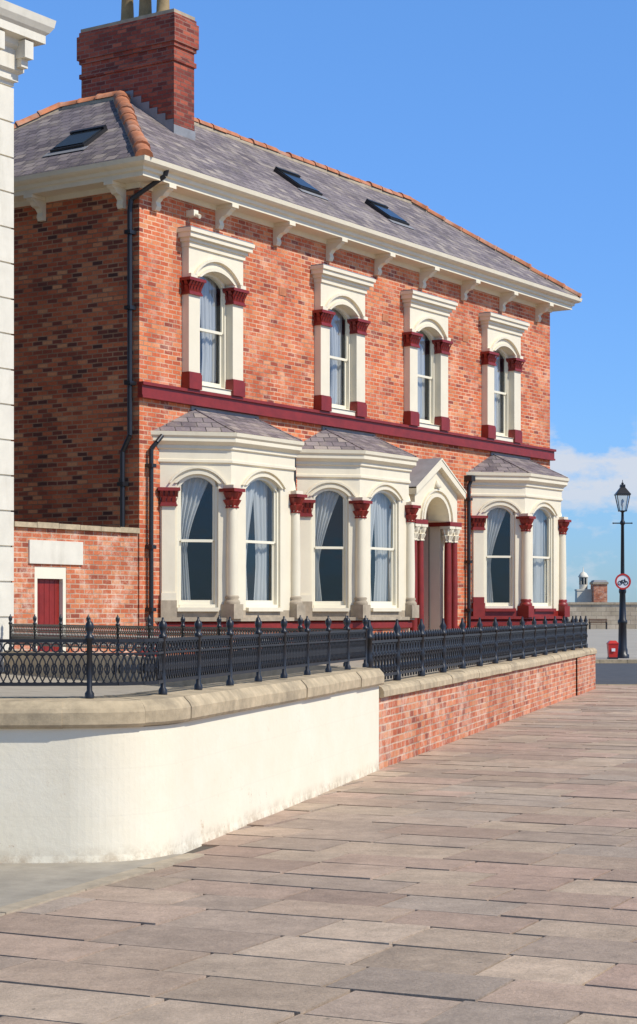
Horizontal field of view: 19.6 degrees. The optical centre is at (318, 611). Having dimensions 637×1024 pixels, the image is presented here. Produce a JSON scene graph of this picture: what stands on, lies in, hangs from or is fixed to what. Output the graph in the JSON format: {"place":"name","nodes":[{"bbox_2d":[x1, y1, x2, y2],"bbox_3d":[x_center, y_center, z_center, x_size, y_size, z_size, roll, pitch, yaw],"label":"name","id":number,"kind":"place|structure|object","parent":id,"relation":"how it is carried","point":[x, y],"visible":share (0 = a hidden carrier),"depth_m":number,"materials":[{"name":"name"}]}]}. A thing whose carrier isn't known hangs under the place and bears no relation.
{"place":"outdoors","nodes":[
{"label":"outdoors","id":0,"kind":"place"},
{"bbox_2d":[0,853,203,915],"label":"concrete apron","id":1,"kind":"object","parent":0,"point":[25,885],"visible":0.77,"depth_m":11.06,"materials":[{"name":"concrete"}]},
{"bbox_2d":[0,654,539,696],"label":"garden ground","id":2,"kind":"structure","parent":0,"point":[36,691],"depth_m":21.04,"materials":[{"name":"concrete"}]},
{"bbox_2d":[0,79,13,671],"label":"walls","id":3,"kind":"structure","parent":2,"relation":"on","point":[6,348],"depth_m":26.75,"materials":[{"name":"white paint"}]},
{"bbox_2d":[0,0,55,82],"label":"cornice","id":4,"kind":"structure","parent":3,"relation":"on","point":[23,32],"depth_m":26.63,"materials":[{"name":"white paint"}]},
{"bbox_2d":[11,188,138,655],"bbox_3d":[-1.319,-2.775,37.071,6.000,8.150,14.660,0,0,33],"label":"side and rear walls","id":5,"kind":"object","parent":2,"relation":"on","point":[70,344],"visible":0.2,"depth_m":30.05,"materials":[{"name":"brick"}]},
{"bbox_2d":[117,170,474,656],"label":"downpipes","id":6,"kind":"object","parent":5,"relation":"attached to","point":[129,307],"visible":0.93,"depth_m":29.34,"materials":[{"name":"black metal"}]},
{"bbox_2d":[11,155,581,321],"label":"eaves cornice","id":7,"kind":"structure","parent":5,"relation":"attached to","point":[118,178],"depth_m":31.89,"materials":[{"name":"beige paint"}]},
{"bbox_2d":[11,100,573,295],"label":"slate roof","id":8,"kind":"structure","parent":7,"relation":"on","point":[220,157],"depth_m":32.90,"materials":[{"name":"stone"}]},
{"bbox_2d":[77,0,198,139],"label":"chimney","id":9,"kind":"object","parent":8,"relation":"on","point":[144,59],"visible":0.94,"depth_m":32.45,"materials":[{"name":"brick"}]},
{"bbox_2d":[43,124,414,229],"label":"skylights","id":10,"kind":"object","parent":8,"relation":"on","point":[79,139],"visible":1,"depth_m":33.92,"materials":[{"name":"black glass"}]},
{"bbox_2d":[14,90,581,297],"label":"ridge tiles","id":11,"kind":"object","parent":8,"relation":"on","point":[139,143],"visible":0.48,"depth_m":35.18,"materials":[{"name":"ceramic"}]},
{"bbox_2d":[139,188,549,629],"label":"front wall","id":12,"kind":"structure","parent":5,"relation":"attached to","point":[278,348],"depth_m":33.05,"materials":[{"name":"red brick"}]},
{"bbox_2d":[151,406,306,655],"bbox_3d":[-1.235,-1.045,30.957,1.104,4.690,3.982,0,0,33],"label":"bay window","id":13,"kind":"structure","parent":12,"relation":"attached to","point":[226,457],"depth_m":29.99,"materials":[{"name":"beige paint"}]},
{"bbox_2d":[186,209,467,341],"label":"wall fittings","id":14,"kind":"object","parent":12,"relation":"attached to","point":[194,213],"depth_m":32.61,"materials":[{"name":"ceramic"}]},
{"bbox_2d":[137,381,555,460],"bbox_3d":[1.240,-3.525,35.383,0.130,0.250,14.780,0,0,33],"label":"string course","id":15,"kind":"object","parent":12,"relation":"attached to","point":[177,395],"visible":1,"depth_m":33.70,"materials":[{"name":"paint"}]},
{"bbox_2d":[187,284,509,602],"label":"window panes","id":16,"kind":"object","parent":12,"relation":"attached to","point":[199,556],"visible":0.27,"depth_m":34.82,"materials":[{"name":"glass"}]},
{"bbox_2d":[177,225,529,442],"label":"window surrounds","id":17,"kind":"object","parent":12,"relation":"attached to","point":[218,255],"visible":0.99,"depth_m":34.25,"materials":[{"name":"beige paint"}]},
{"bbox_2d":[296,426,420,638],"bbox_3d":[0.877,-1.045,34.160,1.104,4.690,3.752,0,0,33],"label":"bay window","id":18,"kind":"structure","parent":12,"relation":"attached to","point":[356,472],"depth_m":33.27,"materials":[{"name":"beige paint"}]},
{"bbox_2d":[177,273,551,607],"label":"window frames","id":19,"kind":"structure","parent":12,"relation":"attached to","point":[272,486],"depth_m":33.29,"materials":[{"name":"white wood"}]},
{"bbox_2d":[181,276,546,602],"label":"curtains","id":20,"kind":"object","parent":19,"relation":"attached to","point":[192,490],"visible":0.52,"depth_m":33.39,"materials":[{"name":"white fabric"}]},
{"bbox_2d":[466,452,570,626],"bbox_3d":[4.510,-1.045,39.670,1.105,4.690,3.916,0,0,33],"label":"bay window","id":21,"kind":"structure","parent":12,"relation":"attached to","point":[524,492],"depth_m":38.71,"materials":[{"name":"beige paint"}]},
{"bbox_2d":[11,521,139,655],"bbox_3d":[-3.799,-0.013,28.188,0.420,2.626,2.898,0,0,33],"label":"brickwork","id":22,"kind":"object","parent":2,"relation":"on","point":[102,585],"visible":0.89,"depth_m":28.35,"materials":[{"name":"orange brick"}]},
{"bbox_2d":[28,540,82,651],"bbox_3d":[-4.013,0.020,27.719,0.200,2.160,1.200,0,0,33],"label":"door and lintel","id":23,"kind":"structure","parent":22,"relation":"attached to","point":[50,595],"depth_m":27.67,"materials":[{"name":"white paint"}]},
{"bbox_2d":[4,614,353,685],"bbox_3d":[-2.085,0.620,22.675,0.200,1.160,9.226,0,0,-31],"label":"iron dividing fence","id":24,"kind":"object","parent":2,"relation":"on","point":[60,631],"visible":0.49,"depth_m":23.43,"materials":[{"name":"metal"}]},
{"bbox_2d":[139,626,473,656],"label":"plinth","id":25,"kind":"structure","parent":2,"relation":"on","point":[158,635],"depth_m":29.38,"materials":[{"name":"paint"}]},
{"bbox_2d":[409,458,466,631],"bbox_3d":[2.201,-0.962,36.414,1.600,4.124,2.000,0,0,33],"label":"porch","id":26,"kind":"object","parent":2,"relation":"on","point":[437,490],"visible":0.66,"depth_m":36.77,"materials":[{"name":"beige paint"}]},
{"bbox_2d":[0,685,636,1023],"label":"flagstone pavement","id":27,"kind":"structure","parent":0,"point":[488,876],"depth_m":9.85,"materials":[{"name":"beige stone"}]},
{"bbox_2d":[5,0,636,601],"label":"sky","id":28,"kind":"structure","parent":0,"point":[514,122],"materials":[{"name":"blue"}]},
{"bbox_2d":[575,567,591,601],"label":"white lantern tower","id":29,"kind":"structure","parent":0,"point":[583,592],"depth_m":177.30,"materials":[{"name":"paint"}]},
{"bbox_2d":[589,580,608,601],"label":"lookout hut","id":30,"kind":"object","parent":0,"point":[599,590],"visible":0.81,"depth_m":176.00,"materials":[{"name":"brick"}]},
{"bbox_2d":[587,629,636,662],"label":"promenade","id":31,"kind":"structure","parent":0,"point":[598,639],"depth_m":94.92,"materials":[{"name":"concrete"}]},
{"bbox_2d":[588,619,607,628],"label":"park bench","id":32,"kind":"object","parent":31,"relation":"on","point":[590,621],"visible":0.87,"depth_m":166.15,"materials":[{"name":"black metal"}]},
{"bbox_2d":[567,602,636,628],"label":"sea wall","id":33,"kind":"structure","parent":31,"relation":"on","point":[609,611],"depth_m":170.00,"materials":[{"name":"stone"}]},
{"bbox_2d":[606,641,618,658],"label":"red litter bin","id":34,"kind":"object","parent":31,"relation":"on","point":[612,649],"visible":0.97,"depth_m":61.84,"materials":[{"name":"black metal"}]},
{"bbox_2d":[612,480,632,657],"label":"street lamp","id":35,"kind":"object","parent":31,"relation":"on","point":[622,490],"visible":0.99,"depth_m":62.91,"materials":[{"name":"black metal"}]},
{"bbox_2d":[615,574,630,589],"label":"no cycling sign","id":36,"kind":"object","parent":35,"relation":"attached to","point":[622,581],"visible":1,"depth_m":62.79,"materials":[{"name":"white metal"}]},
{"bbox_2d":[595,663,636,683],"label":"road","id":37,"kind":"structure","parent":0,"point":[615,673],"depth_m":50.88,"materials":[{"name":"grey asphalt"}]},
{"label":"ground","id":38,"kind":"structure","parent":0,"visible":0},
{"bbox_2d":[0,686,378,862],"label":"rendered wall","id":39,"kind":"structure","parent":38,"relation":"on","point":[81,795],"depth_m":12.05,"materials":[{"name":"white paint"}]},
{"bbox_2d":[0,667,383,728],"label":"coping","id":40,"kind":"object","parent":39,"relation":"on","point":[172,706],"visible":1,"depth_m":12.21,"materials":[{"name":"stone"}]},
{"bbox_2d":[0,615,367,697],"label":"ornate iron railing","id":41,"kind":"object","parent":40,"relation":"on","point":[327,646],"visible":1,"depth_m":13.16,"materials":[{"name":"black metal"}]},
{"bbox_2d":[379,654,594,769],"bbox_3d":[3.781,1.315,32.686,1.964,0.870,28.825,0,0,10],"label":"brickwork","id":42,"kind":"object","parent":38,"relation":"on","point":[413,724],"visible":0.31,"depth_m":23.64,"materials":[{"name":"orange brick"}]},
{"bbox_2d":[379,647,596,697],"bbox_3d":[3.777,0.817,32.694,2.035,0.138,28.826,0,0,10],"label":"coping","id":43,"kind":"object","parent":42,"relation":"on","point":[403,685],"visible":0.7,"depth_m":23.66,"materials":[{"name":"stone"}]},
{"bbox_2d":[366,615,587,679],"bbox_3d":[3.770,0.420,32.699,1.674,0.670,28.410,0,0,10],"label":"cast iron railing","id":44,"kind":"object","parent":43,"relation":"on","point":[461,647],"visible":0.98,"depth_m":24.10,"materials":[{"name":"black metal"}]},
{"bbox_2d":[595,684,636,684],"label":"kerb","id":45,"kind":"structure","parent":38,"relation":"on","point":[615,684],"depth_m":40.24,"materials":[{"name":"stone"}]}
]}

